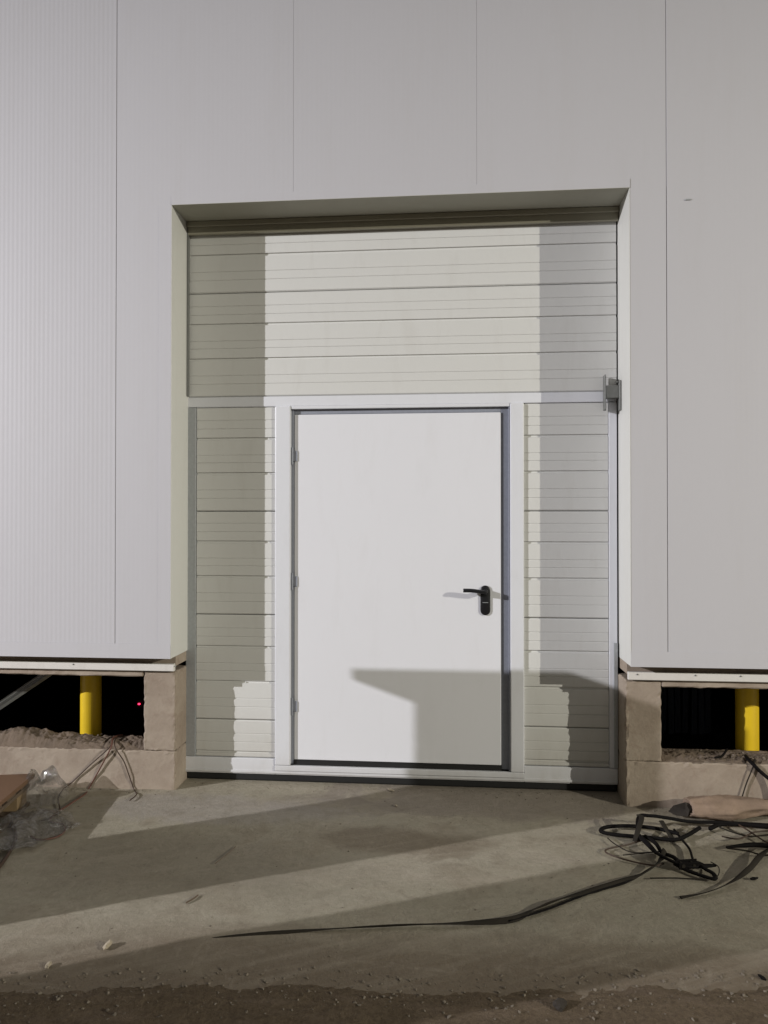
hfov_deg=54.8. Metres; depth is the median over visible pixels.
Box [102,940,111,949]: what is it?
stone
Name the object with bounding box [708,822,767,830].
cable
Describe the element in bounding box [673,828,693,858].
cable
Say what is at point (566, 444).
door section
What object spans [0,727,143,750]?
dirt heap
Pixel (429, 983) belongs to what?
loose gravel
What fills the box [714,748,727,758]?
cable
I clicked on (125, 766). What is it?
cable
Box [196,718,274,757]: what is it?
door section
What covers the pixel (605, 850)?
wire
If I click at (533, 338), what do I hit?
door section
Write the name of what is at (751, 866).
strap
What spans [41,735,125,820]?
cable
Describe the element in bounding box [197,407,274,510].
door section
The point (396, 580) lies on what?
wicket door
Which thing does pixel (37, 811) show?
plastic film
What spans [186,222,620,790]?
sectional door
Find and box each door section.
[189,283,616,397]
[190,222,615,294]
[196,512,274,614]
[196,614,274,719]
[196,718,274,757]
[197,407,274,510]
[524,403,607,510]
[524,511,608,617]
[524,617,608,727]
[524,726,608,766]
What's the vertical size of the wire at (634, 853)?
0.008 m
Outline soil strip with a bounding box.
[0,984,767,1023]
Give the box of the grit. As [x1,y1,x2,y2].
[25,782,723,962]
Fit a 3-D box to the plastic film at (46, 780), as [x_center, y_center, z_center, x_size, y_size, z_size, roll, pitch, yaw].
[-1.859,1.469,4.026,0.253,0.192,0.454,0,-1,-7]
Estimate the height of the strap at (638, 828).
0.074 m
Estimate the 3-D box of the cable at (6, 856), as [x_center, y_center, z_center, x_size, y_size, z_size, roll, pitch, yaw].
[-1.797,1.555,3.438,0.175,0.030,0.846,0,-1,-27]
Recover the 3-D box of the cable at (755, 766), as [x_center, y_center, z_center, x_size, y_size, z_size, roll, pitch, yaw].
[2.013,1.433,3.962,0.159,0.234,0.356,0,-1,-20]
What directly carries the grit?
on the yard ground
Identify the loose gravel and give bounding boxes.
[0,966,767,1023]
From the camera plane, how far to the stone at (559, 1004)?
2.32 m
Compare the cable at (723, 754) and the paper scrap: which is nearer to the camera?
the paper scrap
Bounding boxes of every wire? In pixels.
[604,840,663,865]
[607,837,658,855]
[650,877,706,879]
[718,826,767,836]
[722,830,767,839]
[727,847,767,855]
[732,820,767,842]
[742,759,755,795]
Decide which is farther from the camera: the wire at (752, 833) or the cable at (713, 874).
the wire at (752, 833)
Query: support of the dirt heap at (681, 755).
on the industrial building
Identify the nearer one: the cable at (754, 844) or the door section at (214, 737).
the cable at (754, 844)
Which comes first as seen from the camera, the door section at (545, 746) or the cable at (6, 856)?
the cable at (6, 856)
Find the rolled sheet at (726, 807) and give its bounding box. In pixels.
[668,795,767,820]
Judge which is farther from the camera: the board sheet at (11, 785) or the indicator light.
the indicator light
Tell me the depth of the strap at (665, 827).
3.58 m
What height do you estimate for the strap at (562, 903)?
0.009 m
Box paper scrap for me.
[45,961,51,968]
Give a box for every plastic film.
[0,808,79,850]
[19,765,68,810]
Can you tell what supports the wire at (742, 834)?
on the yard ground
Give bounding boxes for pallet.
[0,783,29,832]
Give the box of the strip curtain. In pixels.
[661,686,710,734]
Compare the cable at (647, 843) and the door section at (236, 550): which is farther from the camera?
the door section at (236, 550)
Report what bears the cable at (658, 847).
on the yard ground
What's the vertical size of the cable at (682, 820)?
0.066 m
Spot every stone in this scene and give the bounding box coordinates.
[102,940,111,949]
[553,998,566,1011]
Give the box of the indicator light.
[136,699,144,707]
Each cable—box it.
[0,816,16,867]
[30,734,122,840]
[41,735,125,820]
[114,735,136,800]
[599,824,701,841]
[636,813,767,840]
[639,834,716,868]
[645,834,703,863]
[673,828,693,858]
[673,864,717,880]
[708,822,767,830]
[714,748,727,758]
[726,842,767,847]
[744,754,767,779]
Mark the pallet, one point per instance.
(14, 803)
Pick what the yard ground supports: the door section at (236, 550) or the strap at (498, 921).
the strap at (498, 921)
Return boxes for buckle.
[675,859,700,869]
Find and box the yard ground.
[0,778,767,998]
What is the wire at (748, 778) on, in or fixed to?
hanging from the industrial building
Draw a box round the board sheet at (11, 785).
[0,774,33,805]
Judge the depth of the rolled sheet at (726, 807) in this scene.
3.77 m
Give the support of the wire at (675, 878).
on the yard ground
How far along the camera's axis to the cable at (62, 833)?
3.97 m
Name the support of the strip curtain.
hanging from the industrial building
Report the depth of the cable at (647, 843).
3.29 m
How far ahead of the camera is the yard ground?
3.05 m
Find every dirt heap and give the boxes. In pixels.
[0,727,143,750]
[661,748,767,764]
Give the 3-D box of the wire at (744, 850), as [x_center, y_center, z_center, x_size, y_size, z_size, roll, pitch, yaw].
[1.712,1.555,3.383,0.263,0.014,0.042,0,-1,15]
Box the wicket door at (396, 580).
[291,412,500,764]
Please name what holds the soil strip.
on the yard ground
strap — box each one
[212,848,666,937]
[509,866,652,921]
[632,814,643,841]
[659,820,673,837]
[679,848,767,898]
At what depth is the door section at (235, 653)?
4.36 m
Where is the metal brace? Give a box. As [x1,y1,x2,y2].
[0,675,51,709]
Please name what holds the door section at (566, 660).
in the sectional door at (408, 437)
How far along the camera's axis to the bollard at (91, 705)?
4.53 m
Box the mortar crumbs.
[661,748,767,759]
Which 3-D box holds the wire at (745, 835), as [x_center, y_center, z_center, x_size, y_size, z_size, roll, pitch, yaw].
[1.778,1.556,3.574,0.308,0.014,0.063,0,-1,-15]
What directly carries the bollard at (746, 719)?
on the industrial building
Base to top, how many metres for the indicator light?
0.060 m
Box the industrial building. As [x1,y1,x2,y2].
[0,0,767,807]
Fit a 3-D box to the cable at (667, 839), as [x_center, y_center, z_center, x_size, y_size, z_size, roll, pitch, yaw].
[1.299,1.549,3.588,0.504,0.037,0.154,0,-1,5]
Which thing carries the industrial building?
on the yard ground
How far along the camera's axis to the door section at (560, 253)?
4.29 m
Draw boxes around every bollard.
[80,675,101,735]
[735,688,758,750]
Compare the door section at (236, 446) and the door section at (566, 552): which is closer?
the door section at (566, 552)
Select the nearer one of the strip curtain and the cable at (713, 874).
the cable at (713, 874)
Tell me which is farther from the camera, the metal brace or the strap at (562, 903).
the metal brace

